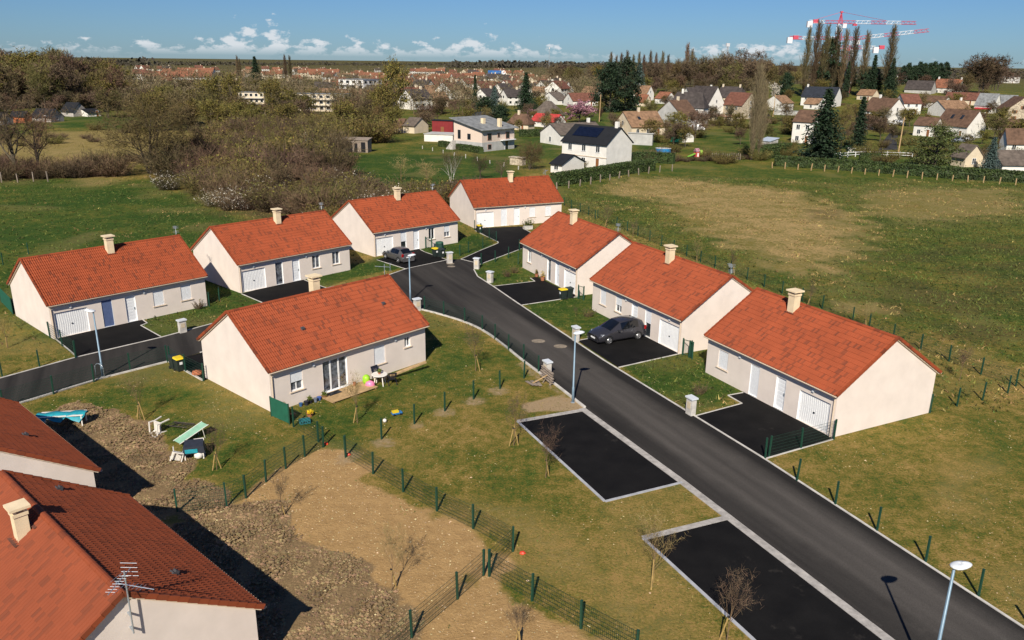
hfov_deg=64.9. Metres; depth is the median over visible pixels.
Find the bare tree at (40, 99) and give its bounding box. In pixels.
[31,91,52,107]
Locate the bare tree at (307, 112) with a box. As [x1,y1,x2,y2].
[303,109,314,117]
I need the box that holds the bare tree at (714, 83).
[708,76,722,86]
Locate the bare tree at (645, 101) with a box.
[640,99,649,105]
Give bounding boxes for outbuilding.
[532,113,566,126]
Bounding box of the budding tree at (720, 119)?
[716,115,725,124]
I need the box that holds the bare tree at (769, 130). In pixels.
[763,120,776,136]
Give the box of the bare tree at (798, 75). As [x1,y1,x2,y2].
[790,69,801,83]
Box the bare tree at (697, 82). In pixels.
[693,78,705,85]
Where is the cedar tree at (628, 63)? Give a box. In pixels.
[611,55,644,110]
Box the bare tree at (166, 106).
[160,94,171,117]
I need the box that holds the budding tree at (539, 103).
[533,96,543,105]
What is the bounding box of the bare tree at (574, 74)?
[566,64,585,84]
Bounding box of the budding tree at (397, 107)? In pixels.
[390,104,404,119]
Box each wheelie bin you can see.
[167,353,176,368]
[172,355,184,371]
[431,247,437,256]
[437,248,445,257]
[476,224,481,232]
[558,287,567,299]
[565,286,573,297]
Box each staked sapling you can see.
[0,311,15,347]
[118,369,148,419]
[204,421,231,470]
[268,466,289,516]
[338,371,368,422]
[373,517,410,589]
[458,318,485,370]
[502,391,535,445]
[503,596,534,639]
[534,421,562,477]
[604,205,614,226]
[629,506,687,589]
[691,239,701,259]
[716,564,763,639]
[728,251,737,274]
[804,277,816,302]
[862,300,876,322]
[953,340,975,380]
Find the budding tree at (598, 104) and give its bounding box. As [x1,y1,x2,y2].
[593,101,604,109]
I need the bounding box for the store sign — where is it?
[488,70,505,73]
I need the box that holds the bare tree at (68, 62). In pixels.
[38,49,88,75]
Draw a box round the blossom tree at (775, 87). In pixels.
[769,82,782,94]
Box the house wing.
[549,153,585,172]
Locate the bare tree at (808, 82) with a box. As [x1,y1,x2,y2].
[798,77,821,88]
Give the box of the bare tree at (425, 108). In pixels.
[413,104,437,120]
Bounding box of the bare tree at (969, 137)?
[960,133,977,143]
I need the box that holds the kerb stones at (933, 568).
[473,269,1023,627]
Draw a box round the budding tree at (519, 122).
[514,119,522,129]
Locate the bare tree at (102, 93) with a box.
[91,83,121,117]
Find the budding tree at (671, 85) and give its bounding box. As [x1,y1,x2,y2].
[665,81,681,91]
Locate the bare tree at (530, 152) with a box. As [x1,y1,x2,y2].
[512,140,544,170]
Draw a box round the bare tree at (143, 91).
[132,87,154,96]
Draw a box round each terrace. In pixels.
[154,71,212,79]
[177,67,214,73]
[308,68,339,74]
[362,71,386,74]
[416,69,444,74]
[423,132,453,141]
[448,72,480,77]
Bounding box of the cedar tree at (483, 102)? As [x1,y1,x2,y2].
[474,95,495,111]
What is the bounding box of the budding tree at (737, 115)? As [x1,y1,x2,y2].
[729,111,748,134]
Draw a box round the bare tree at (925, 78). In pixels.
[919,75,933,80]
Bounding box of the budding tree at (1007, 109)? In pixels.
[997,106,1017,115]
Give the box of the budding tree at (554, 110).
[546,108,564,114]
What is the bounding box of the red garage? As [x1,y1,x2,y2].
[432,119,453,131]
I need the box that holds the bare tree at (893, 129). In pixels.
[889,125,898,141]
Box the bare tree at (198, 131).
[179,124,205,141]
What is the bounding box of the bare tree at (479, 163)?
[470,152,490,178]
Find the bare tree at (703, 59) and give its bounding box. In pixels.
[676,52,712,86]
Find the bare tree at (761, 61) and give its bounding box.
[736,55,771,88]
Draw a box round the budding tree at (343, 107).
[324,98,362,120]
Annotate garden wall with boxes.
[509,156,525,165]
[627,132,654,145]
[774,110,797,115]
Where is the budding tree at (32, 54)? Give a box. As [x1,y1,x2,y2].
[0,46,45,85]
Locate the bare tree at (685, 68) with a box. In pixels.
[663,59,698,89]
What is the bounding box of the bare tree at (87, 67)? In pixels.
[56,60,103,76]
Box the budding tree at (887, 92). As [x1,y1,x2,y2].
[882,89,895,97]
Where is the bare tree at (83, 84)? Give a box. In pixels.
[68,68,90,90]
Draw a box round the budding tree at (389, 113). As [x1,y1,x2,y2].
[373,105,403,127]
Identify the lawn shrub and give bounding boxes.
[193,299,205,308]
[502,269,511,276]
[510,265,519,272]
[581,306,595,316]
[692,380,709,394]
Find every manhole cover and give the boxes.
[532,339,544,342]
[554,344,566,347]
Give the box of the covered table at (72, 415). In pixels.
[35,410,88,425]
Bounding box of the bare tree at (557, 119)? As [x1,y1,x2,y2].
[548,117,564,122]
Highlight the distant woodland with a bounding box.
[68,56,1023,78]
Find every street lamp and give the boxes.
[84,309,103,376]
[408,254,415,301]
[571,331,584,402]
[937,561,972,639]
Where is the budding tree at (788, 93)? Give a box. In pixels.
[785,89,794,97]
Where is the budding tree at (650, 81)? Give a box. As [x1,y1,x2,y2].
[642,76,654,85]
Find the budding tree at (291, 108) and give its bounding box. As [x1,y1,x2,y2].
[276,101,303,118]
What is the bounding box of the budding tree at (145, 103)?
[130,97,166,125]
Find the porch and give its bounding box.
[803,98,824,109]
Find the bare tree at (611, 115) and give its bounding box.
[608,113,623,125]
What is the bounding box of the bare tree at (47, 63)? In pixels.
[26,50,63,100]
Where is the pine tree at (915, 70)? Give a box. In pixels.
[911,65,918,79]
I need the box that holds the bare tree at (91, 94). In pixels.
[85,91,123,117]
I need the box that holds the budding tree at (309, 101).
[300,94,317,113]
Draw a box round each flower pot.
[305,409,316,416]
[307,395,312,403]
[321,390,327,399]
[540,271,544,280]
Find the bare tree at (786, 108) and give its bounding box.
[772,101,794,116]
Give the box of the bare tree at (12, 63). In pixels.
[0,53,23,96]
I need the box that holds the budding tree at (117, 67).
[98,62,136,82]
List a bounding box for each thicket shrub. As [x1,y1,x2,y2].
[0,151,23,168]
[0,155,43,178]
[0,156,34,177]
[0,158,27,180]
[5,160,43,178]
[6,153,62,172]
[23,165,55,179]
[29,152,87,177]
[45,135,67,143]
[48,133,70,138]
[50,157,99,177]
[56,147,122,167]
[60,161,102,176]
[71,148,132,172]
[75,156,119,176]
[78,132,93,138]
[78,151,142,176]
[84,122,104,129]
[84,136,101,141]
[124,141,202,177]
[148,138,217,170]
[167,129,227,153]
[170,151,224,178]
[171,164,226,197]
[174,162,213,177]
[175,136,251,163]
[179,151,225,168]
[181,136,236,152]
[181,160,240,185]
[184,159,225,177]
[186,134,251,154]
[190,169,240,196]
[194,168,258,184]
[197,151,254,169]
[198,170,257,199]
[199,115,253,134]
[203,157,254,175]
[205,125,255,136]
[208,117,263,132]
[208,126,260,140]
[215,147,266,170]
[216,167,278,191]
[217,116,262,132]
[219,133,267,147]
[219,135,283,152]
[224,111,271,123]
[224,148,275,167]
[224,154,287,175]
[225,113,269,133]
[225,167,291,193]
[228,138,301,165]
[231,166,271,180]
[233,109,276,120]
[233,177,306,209]
[235,181,291,212]
[239,138,322,180]
[241,186,293,208]
[242,136,306,159]
[248,125,298,140]
[258,134,329,159]
[259,142,325,179]
[261,107,302,120]
[264,189,298,213]
[267,133,333,150]
[270,142,334,156]
[271,115,315,129]
[275,122,341,137]
[276,179,346,214]
[277,110,318,120]
[279,125,330,145]
[281,126,330,142]
[281,182,350,212]
[282,152,321,178]
[286,137,366,175]
[287,111,330,119]
[287,180,327,194]
[289,112,326,124]
[290,126,359,156]
[291,111,338,124]
[293,127,355,152]
[295,179,368,211]
[297,119,335,127]
[299,162,344,179]
[299,171,349,190]
[299,202,339,216]
[302,119,361,137]
[303,167,355,181]
[310,111,348,122]
[312,188,369,213]
[316,151,360,168]
[317,148,358,169]
[318,169,386,196]
[320,170,390,199]
[321,113,404,141]
[322,121,364,136]
[322,158,358,177]
[324,179,387,200]
[325,188,373,208]
[343,170,391,193]
[345,118,407,142]
[376,174,422,194]
[379,175,442,194]
[400,182,447,197]
[405,176,458,205]
[641,147,678,156]
[653,135,673,142]
[656,143,677,150]
[663,142,686,151]
[690,129,708,137]
[692,148,711,156]
[703,155,714,160]
[708,117,731,125]
[710,150,742,162]
[712,156,731,163]
[722,126,734,131]
[723,119,737,125]
[732,143,749,155]
[744,148,773,160]
[767,116,780,123]
[775,124,790,133]
[779,145,797,155]
[785,139,799,146]
[792,142,802,153]
[840,138,853,147]
[852,143,878,154]
[859,144,891,156]
[863,138,874,147]
[868,154,892,161]
[874,155,900,162]
[875,141,890,147]
[887,120,900,125]
[887,151,903,158]
[890,127,909,135]
[892,135,922,145]
[902,150,916,156]
[979,142,1003,151]
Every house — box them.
[0,112,13,124]
[0,397,102,486]
[0,469,266,639]
[6,226,207,338]
[10,111,32,122]
[32,108,64,121]
[60,102,85,116]
[81,108,100,116]
[139,64,151,70]
[190,203,351,292]
[196,263,429,410]
[260,70,273,76]
[270,69,281,78]
[297,69,306,76]
[306,69,320,78]
[314,80,333,89]
[317,87,337,92]
[322,71,338,79]
[331,184,459,256]
[399,86,432,109]
[413,77,434,88]
[424,85,436,90]
[428,73,444,79]
[428,90,447,106]
[434,79,457,98]
[446,115,518,151]
[448,169,563,227]
[450,72,464,78]
[462,76,471,86]
[470,79,492,87]
[477,86,501,99]
[485,72,496,80]
[495,81,513,92]
[496,73,509,79]
[500,87,523,104]
[507,110,535,129]
[508,80,521,89]
[520,209,632,295]
[532,86,545,96]
[532,101,565,118]
[536,78,551,85]
[539,118,597,145]
[544,78,569,95]
[544,92,564,104]
[560,122,633,166]
[563,93,597,105]
[581,86,602,95]
[589,242,753,353]
[614,107,664,134]
[632,94,650,105]
[633,85,654,99]
[655,92,673,103]
[657,96,697,130]
[672,89,709,114]
[684,85,711,91]
[687,148,702,156]
[692,85,724,113]
[703,287,941,436]
[709,114,733,121]
[720,84,745,99]
[723,92,754,118]
[767,95,793,109]
[791,109,819,143]
[800,84,842,106]
[857,89,879,99]
[865,95,905,121]
[897,94,922,113]
[904,80,936,93]
[913,116,942,136]
[925,95,950,107]
[927,97,970,115]
[936,77,963,92]
[940,108,986,137]
[946,92,979,104]
[950,143,983,166]
[982,150,1023,170]
[995,96,1023,118]
[998,128,1023,149]
[1000,95,1018,103]
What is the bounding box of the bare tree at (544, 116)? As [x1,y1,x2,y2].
[536,111,551,124]
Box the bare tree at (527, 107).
[519,103,535,114]
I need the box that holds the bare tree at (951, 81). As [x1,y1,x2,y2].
[945,77,960,89]
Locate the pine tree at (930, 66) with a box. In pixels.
[926,63,934,80]
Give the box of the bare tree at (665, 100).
[659,94,673,102]
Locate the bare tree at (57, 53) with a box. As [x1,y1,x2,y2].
[44,46,69,62]
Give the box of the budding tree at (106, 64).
[90,57,118,73]
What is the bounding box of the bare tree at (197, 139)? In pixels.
[187,134,206,149]
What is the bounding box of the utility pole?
[898,117,904,151]
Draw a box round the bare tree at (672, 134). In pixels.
[661,125,679,142]
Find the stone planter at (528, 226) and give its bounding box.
[520,218,534,229]
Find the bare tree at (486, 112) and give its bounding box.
[481,105,491,115]
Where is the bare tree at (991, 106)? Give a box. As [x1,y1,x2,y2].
[981,99,999,112]
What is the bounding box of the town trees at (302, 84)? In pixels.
[112,63,609,113]
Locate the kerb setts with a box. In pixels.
[580,408,893,639]
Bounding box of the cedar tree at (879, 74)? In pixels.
[873,68,883,91]
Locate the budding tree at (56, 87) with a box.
[39,69,76,107]
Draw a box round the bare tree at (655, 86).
[651,82,661,90]
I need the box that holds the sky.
[0,0,1023,67]
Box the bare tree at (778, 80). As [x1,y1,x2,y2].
[769,77,782,89]
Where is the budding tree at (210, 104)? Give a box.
[197,96,230,128]
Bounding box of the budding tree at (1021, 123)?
[1002,118,1023,133]
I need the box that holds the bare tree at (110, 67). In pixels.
[95,64,123,75]
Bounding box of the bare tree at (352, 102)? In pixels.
[325,95,361,116]
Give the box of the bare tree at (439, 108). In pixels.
[425,99,446,118]
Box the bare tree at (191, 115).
[173,104,199,131]
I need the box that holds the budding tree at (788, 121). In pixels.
[779,113,795,130]
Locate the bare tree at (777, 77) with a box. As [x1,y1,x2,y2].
[771,70,795,85]
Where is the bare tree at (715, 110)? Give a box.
[708,105,719,118]
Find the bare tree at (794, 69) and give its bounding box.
[778,61,800,75]
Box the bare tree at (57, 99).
[42,95,67,108]
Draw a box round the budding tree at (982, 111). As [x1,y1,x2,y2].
[974,108,992,118]
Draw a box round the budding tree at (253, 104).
[235,99,270,116]
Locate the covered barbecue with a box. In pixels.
[183,438,205,459]
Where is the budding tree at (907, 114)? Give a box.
[897,108,922,124]
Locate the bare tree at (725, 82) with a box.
[714,76,738,88]
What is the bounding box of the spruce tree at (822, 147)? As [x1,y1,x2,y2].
[792,88,851,159]
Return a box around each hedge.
[438,140,483,153]
[519,128,541,136]
[549,158,655,186]
[631,151,675,163]
[754,142,792,158]
[773,155,1023,182]
[858,153,880,160]
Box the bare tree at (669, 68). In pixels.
[658,63,677,89]
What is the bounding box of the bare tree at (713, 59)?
[708,57,737,78]
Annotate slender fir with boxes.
[472,75,477,108]
[841,61,850,97]
[846,96,868,151]
[867,55,878,91]
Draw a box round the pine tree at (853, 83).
[850,70,857,91]
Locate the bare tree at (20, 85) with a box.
[7,66,28,105]
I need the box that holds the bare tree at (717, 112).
[709,106,725,117]
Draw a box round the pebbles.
[36,317,1023,639]
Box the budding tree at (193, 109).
[167,100,200,131]
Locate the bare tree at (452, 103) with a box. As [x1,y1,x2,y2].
[445,99,459,114]
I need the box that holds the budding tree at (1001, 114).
[988,110,1014,122]
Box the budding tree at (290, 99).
[268,96,297,105]
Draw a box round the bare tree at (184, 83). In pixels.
[170,76,188,89]
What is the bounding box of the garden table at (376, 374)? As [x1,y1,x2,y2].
[371,371,387,386]
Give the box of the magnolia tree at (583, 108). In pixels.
[565,99,597,121]
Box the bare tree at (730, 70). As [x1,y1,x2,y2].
[718,59,744,82]
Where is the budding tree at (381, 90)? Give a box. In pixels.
[368,80,398,118]
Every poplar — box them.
[236,56,239,77]
[282,55,287,84]
[288,55,292,75]
[636,52,641,75]
[642,55,645,73]
[646,50,652,75]
[653,52,657,76]
[659,51,664,88]
[665,54,670,88]
[684,44,690,88]
[688,48,694,86]
[746,60,768,159]
[757,79,773,150]
[799,25,813,92]
[808,18,824,82]
[817,24,832,85]
[826,24,841,86]
[836,29,850,88]
[847,25,860,96]
[858,28,872,87]
[880,23,899,92]
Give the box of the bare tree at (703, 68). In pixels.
[692,57,718,80]
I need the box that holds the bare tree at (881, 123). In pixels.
[869,115,896,140]
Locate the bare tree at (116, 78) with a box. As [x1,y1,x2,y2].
[96,68,133,93]
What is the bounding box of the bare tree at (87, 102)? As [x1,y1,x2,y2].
[81,94,93,107]
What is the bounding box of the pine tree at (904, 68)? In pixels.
[898,65,907,84]
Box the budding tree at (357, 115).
[347,108,370,120]
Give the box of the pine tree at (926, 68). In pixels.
[918,63,929,78]
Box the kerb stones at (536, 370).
[421,308,585,407]
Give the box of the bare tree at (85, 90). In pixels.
[81,84,95,107]
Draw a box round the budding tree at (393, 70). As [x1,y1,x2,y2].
[377,54,412,120]
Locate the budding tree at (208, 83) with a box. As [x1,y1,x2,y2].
[191,71,233,117]
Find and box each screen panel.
[0,289,13,313]
[269,396,289,424]
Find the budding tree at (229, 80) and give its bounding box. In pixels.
[219,69,248,119]
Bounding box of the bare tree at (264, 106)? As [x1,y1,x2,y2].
[255,103,271,112]
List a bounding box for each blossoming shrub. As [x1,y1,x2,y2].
[145,170,186,190]
[193,188,231,206]
[203,183,248,210]
[217,179,253,200]
[225,192,255,210]
[247,174,290,198]
[325,167,374,186]
[354,184,411,197]
[385,183,440,194]
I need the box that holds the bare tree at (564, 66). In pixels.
[556,63,574,81]
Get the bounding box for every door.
[54,307,90,336]
[101,299,114,327]
[124,295,137,322]
[242,267,266,291]
[275,261,283,284]
[292,258,300,281]
[322,355,347,392]
[376,236,392,255]
[400,232,406,247]
[413,230,418,249]
[477,212,493,226]
[501,209,506,225]
[514,208,519,224]
[547,258,550,281]
[555,263,558,285]
[564,269,575,293]
[595,158,598,166]
[631,303,637,316]
[644,309,651,337]
[658,319,678,350]
[748,364,759,397]
[773,376,786,411]
[796,390,830,432]
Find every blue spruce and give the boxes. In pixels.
[490,86,499,113]
[633,62,645,84]
[977,137,1000,169]
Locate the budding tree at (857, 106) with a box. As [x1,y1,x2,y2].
[852,101,865,112]
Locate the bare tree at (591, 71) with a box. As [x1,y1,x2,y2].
[583,65,601,77]
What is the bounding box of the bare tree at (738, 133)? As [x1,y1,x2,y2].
[734,127,747,144]
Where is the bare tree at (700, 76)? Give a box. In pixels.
[690,72,709,85]
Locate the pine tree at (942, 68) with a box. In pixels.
[935,62,945,79]
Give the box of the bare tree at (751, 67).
[724,60,767,89]
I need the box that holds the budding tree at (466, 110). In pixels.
[453,105,479,116]
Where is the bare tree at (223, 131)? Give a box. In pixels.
[216,126,229,135]
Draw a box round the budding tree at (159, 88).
[151,83,174,96]
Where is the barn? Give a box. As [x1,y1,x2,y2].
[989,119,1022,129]
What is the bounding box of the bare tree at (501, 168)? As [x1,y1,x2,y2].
[493,158,511,177]
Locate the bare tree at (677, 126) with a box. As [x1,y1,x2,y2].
[659,121,690,142]
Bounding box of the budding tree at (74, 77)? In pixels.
[58,70,92,90]
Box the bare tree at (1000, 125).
[987,117,1013,138]
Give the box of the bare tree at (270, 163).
[261,153,284,176]
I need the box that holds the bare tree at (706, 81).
[698,77,716,85]
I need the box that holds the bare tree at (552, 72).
[547,64,564,77]
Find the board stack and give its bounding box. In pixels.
[525,365,553,385]
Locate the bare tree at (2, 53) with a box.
[0,49,27,61]
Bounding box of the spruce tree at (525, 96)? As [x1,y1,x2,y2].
[514,72,536,111]
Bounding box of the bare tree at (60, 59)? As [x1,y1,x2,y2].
[53,53,86,75]
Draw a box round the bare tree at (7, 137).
[0,74,71,164]
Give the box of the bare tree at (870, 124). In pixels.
[845,114,880,131]
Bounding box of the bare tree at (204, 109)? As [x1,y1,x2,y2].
[194,94,221,124]
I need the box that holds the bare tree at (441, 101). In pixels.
[429,96,448,112]
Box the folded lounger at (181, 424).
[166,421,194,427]
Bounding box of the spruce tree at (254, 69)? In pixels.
[249,56,265,84]
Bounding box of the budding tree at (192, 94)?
[180,89,203,99]
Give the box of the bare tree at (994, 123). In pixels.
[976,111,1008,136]
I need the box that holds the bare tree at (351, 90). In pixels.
[345,86,356,96]
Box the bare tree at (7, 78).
[0,65,13,103]
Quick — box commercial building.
[1003,77,1019,82]
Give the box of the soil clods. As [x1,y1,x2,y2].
[45,400,425,639]
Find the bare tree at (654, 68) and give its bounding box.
[642,61,672,91]
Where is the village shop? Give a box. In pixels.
[974,93,1000,112]
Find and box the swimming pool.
[656,147,670,152]
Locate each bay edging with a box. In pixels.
[516,421,682,501]
[517,409,581,421]
[641,516,726,538]
[642,538,755,639]
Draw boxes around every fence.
[0,171,48,181]
[0,341,75,376]
[0,345,167,402]
[46,322,76,356]
[167,346,203,380]
[173,426,324,511]
[207,287,219,306]
[291,407,323,444]
[343,361,524,455]
[343,436,513,564]
[378,549,484,639]
[424,296,539,371]
[459,220,496,254]
[481,239,519,264]
[488,549,639,639]
[556,164,672,188]
[564,197,1019,386]
[764,419,837,458]
[772,162,1016,184]
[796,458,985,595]
[836,151,912,156]
[929,375,1011,412]
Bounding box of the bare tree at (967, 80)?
[957,71,976,86]
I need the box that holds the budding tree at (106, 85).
[87,77,117,106]
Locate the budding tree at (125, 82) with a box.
[115,79,131,96]
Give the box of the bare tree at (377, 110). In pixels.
[370,104,389,123]
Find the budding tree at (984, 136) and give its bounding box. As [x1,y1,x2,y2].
[975,129,992,143]
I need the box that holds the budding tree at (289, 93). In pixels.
[282,87,297,98]
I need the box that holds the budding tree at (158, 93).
[135,87,176,125]
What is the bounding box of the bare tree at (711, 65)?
[700,59,715,79]
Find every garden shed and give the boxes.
[682,132,695,141]
[762,137,778,143]
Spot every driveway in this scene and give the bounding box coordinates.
[58,320,159,355]
[185,352,206,379]
[243,279,324,301]
[377,249,445,268]
[463,226,529,263]
[495,277,575,304]
[579,335,677,366]
[697,392,831,456]
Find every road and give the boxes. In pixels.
[0,259,1023,639]
[879,133,897,149]
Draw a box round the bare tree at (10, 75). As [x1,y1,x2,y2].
[0,62,24,109]
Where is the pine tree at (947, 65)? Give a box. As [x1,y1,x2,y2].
[941,61,951,78]
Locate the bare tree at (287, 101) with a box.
[272,99,291,114]
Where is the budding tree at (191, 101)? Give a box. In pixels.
[172,95,204,118]
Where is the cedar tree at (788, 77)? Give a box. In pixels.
[776,71,796,96]
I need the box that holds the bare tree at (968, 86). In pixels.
[952,83,974,91]
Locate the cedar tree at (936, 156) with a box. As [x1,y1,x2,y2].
[896,123,968,166]
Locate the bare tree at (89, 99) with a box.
[73,93,98,107]
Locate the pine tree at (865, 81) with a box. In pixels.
[856,67,869,89]
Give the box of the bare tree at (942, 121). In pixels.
[929,120,952,137]
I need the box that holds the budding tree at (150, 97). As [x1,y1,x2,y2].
[133,91,168,125]
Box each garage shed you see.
[396,118,406,132]
[402,117,428,133]
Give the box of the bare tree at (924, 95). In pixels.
[919,92,934,101]
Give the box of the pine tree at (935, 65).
[930,61,940,80]
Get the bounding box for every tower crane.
[786,29,927,92]
[806,11,915,86]
[840,45,884,89]
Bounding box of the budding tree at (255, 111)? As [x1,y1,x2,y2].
[235,105,276,119]
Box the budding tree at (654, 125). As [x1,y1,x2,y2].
[637,116,666,135]
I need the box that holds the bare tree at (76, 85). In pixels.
[63,75,90,93]
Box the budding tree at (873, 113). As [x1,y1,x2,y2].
[865,109,890,130]
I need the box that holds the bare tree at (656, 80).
[647,76,663,93]
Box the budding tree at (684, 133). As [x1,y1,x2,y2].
[677,124,695,145]
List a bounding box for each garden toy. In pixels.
[362,374,369,383]
[365,380,374,385]
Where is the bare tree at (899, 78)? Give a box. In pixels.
[878,72,905,87]
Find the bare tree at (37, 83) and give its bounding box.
[22,65,61,105]
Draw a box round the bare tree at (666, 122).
[661,119,671,132]
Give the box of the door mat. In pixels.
[327,390,341,395]
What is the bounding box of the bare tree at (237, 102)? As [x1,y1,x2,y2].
[226,95,252,114]
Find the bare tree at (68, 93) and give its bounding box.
[51,89,78,105]
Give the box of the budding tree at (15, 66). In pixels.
[0,57,31,104]
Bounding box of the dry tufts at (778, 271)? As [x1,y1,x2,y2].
[0,171,1023,639]
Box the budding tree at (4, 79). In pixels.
[0,66,17,91]
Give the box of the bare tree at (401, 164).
[389,154,412,175]
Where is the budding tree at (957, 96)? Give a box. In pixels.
[947,93,966,99]
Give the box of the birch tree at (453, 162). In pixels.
[435,144,470,178]
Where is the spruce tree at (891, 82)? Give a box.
[880,58,899,97]
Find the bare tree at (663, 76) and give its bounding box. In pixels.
[656,73,671,86]
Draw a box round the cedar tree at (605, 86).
[588,59,636,112]
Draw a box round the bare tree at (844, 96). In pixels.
[841,90,848,100]
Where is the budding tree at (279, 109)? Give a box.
[266,102,302,120]
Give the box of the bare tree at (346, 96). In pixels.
[320,91,354,103]
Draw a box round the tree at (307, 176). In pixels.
[285,150,335,198]
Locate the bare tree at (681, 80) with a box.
[676,74,687,87]
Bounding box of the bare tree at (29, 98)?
[18,93,37,110]
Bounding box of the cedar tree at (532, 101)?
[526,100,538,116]
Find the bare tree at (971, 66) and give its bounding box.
[957,52,1022,90]
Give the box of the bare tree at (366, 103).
[360,98,374,120]
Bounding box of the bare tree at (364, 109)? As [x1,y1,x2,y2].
[355,102,377,123]
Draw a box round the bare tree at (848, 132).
[842,120,869,138]
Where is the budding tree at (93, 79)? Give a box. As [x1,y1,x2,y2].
[81,73,99,89]
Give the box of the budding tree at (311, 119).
[300,116,319,126]
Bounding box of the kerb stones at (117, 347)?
[0,268,406,377]
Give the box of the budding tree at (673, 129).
[668,120,682,143]
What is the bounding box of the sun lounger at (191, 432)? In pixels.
[173,421,208,443]
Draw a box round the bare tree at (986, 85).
[976,82,993,89]
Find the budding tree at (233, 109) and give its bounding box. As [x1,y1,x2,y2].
[220,100,246,119]
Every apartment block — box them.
[238,92,266,115]
[291,93,351,111]
[338,79,381,88]
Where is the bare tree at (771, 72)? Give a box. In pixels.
[760,59,780,83]
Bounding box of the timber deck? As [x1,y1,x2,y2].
[320,381,377,403]
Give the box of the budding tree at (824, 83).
[809,78,829,86]
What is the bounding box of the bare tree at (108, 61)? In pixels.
[94,57,119,65]
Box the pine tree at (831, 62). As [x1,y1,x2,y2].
[810,37,845,82]
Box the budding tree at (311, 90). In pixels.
[304,86,320,92]
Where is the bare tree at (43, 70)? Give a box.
[21,57,61,107]
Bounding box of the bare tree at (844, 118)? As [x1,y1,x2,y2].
[836,111,853,124]
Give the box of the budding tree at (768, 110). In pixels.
[743,104,777,121]
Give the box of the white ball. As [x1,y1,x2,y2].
[194,453,202,458]
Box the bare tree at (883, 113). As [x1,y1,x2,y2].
[876,106,896,122]
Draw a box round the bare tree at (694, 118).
[684,109,717,137]
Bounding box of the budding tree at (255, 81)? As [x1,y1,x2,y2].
[245,78,260,90]
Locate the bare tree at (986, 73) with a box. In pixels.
[962,56,1006,92]
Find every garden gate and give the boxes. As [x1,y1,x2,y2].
[425,237,431,247]
[577,285,584,300]
[682,338,692,357]
[688,340,693,358]
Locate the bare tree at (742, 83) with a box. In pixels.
[738,79,753,91]
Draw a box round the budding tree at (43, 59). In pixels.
[34,55,58,67]
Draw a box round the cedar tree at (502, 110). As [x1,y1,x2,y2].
[487,104,512,122]
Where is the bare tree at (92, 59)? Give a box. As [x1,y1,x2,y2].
[72,55,100,81]
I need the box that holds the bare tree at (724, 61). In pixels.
[712,52,745,83]
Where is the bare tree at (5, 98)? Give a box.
[0,92,12,104]
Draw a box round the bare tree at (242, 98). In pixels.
[225,94,247,116]
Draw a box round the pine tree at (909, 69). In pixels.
[903,62,913,82]
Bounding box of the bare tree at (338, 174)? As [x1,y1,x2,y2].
[320,162,346,186]
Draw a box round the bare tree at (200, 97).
[194,88,223,118]
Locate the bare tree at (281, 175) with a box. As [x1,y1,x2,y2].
[267,161,303,190]
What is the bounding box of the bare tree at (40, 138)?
[0,98,61,162]
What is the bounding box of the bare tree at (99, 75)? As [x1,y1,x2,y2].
[84,64,124,89]
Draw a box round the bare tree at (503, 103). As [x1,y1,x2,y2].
[495,99,513,107]
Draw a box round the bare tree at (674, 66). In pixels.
[662,57,690,88]
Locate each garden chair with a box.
[148,416,169,436]
[170,446,183,461]
[370,365,383,381]
[387,372,396,385]
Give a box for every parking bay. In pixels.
[521,412,676,499]
[648,520,881,639]
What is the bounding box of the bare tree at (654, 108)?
[644,99,658,110]
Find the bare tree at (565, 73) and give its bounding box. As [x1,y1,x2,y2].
[563,65,574,81]
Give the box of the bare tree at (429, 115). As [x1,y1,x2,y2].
[413,111,435,122]
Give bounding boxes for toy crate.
[299,417,310,424]
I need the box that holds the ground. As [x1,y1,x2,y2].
[0,57,1023,639]
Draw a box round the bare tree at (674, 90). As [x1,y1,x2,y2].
[665,87,683,94]
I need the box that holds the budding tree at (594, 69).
[590,64,603,82]
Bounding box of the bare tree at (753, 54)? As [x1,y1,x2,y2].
[732,48,773,89]
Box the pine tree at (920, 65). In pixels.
[913,61,925,79]
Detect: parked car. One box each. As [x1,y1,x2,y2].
[382,246,414,262]
[587,315,646,344]
[893,120,904,125]
[953,137,965,141]
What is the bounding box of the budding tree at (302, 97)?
[296,93,309,106]
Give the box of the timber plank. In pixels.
[383,361,426,378]
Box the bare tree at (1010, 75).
[990,56,1023,90]
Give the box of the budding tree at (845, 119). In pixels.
[831,104,857,151]
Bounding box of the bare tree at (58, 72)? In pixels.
[23,61,87,104]
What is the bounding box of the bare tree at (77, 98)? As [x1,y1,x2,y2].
[70,92,91,106]
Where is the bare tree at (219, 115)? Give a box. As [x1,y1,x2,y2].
[208,109,232,123]
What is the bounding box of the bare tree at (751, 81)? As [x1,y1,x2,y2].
[735,77,763,91]
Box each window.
[152,289,166,307]
[180,284,192,301]
[290,369,305,393]
[312,255,321,269]
[332,251,340,265]
[374,344,386,365]
[404,337,411,348]
[429,228,433,239]
[444,226,450,237]
[487,133,491,139]
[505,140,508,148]
[526,250,530,263]
[529,207,534,217]
[544,206,550,216]
[599,289,605,306]
[614,296,621,314]
[716,350,728,372]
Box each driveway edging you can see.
[140,319,160,336]
[168,361,202,380]
[462,233,497,258]
[523,296,577,304]
[618,353,680,367]
[696,392,743,415]
[766,438,832,458]
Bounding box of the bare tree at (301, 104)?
[285,98,322,114]
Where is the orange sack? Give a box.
[192,370,201,375]
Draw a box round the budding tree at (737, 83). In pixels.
[730,78,744,88]
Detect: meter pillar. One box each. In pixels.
[176,318,186,333]
[412,297,421,310]
[446,251,452,263]
[473,257,480,268]
[486,270,493,282]
[542,359,552,369]
[571,325,580,341]
[685,394,698,415]
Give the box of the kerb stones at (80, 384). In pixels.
[20,361,166,403]

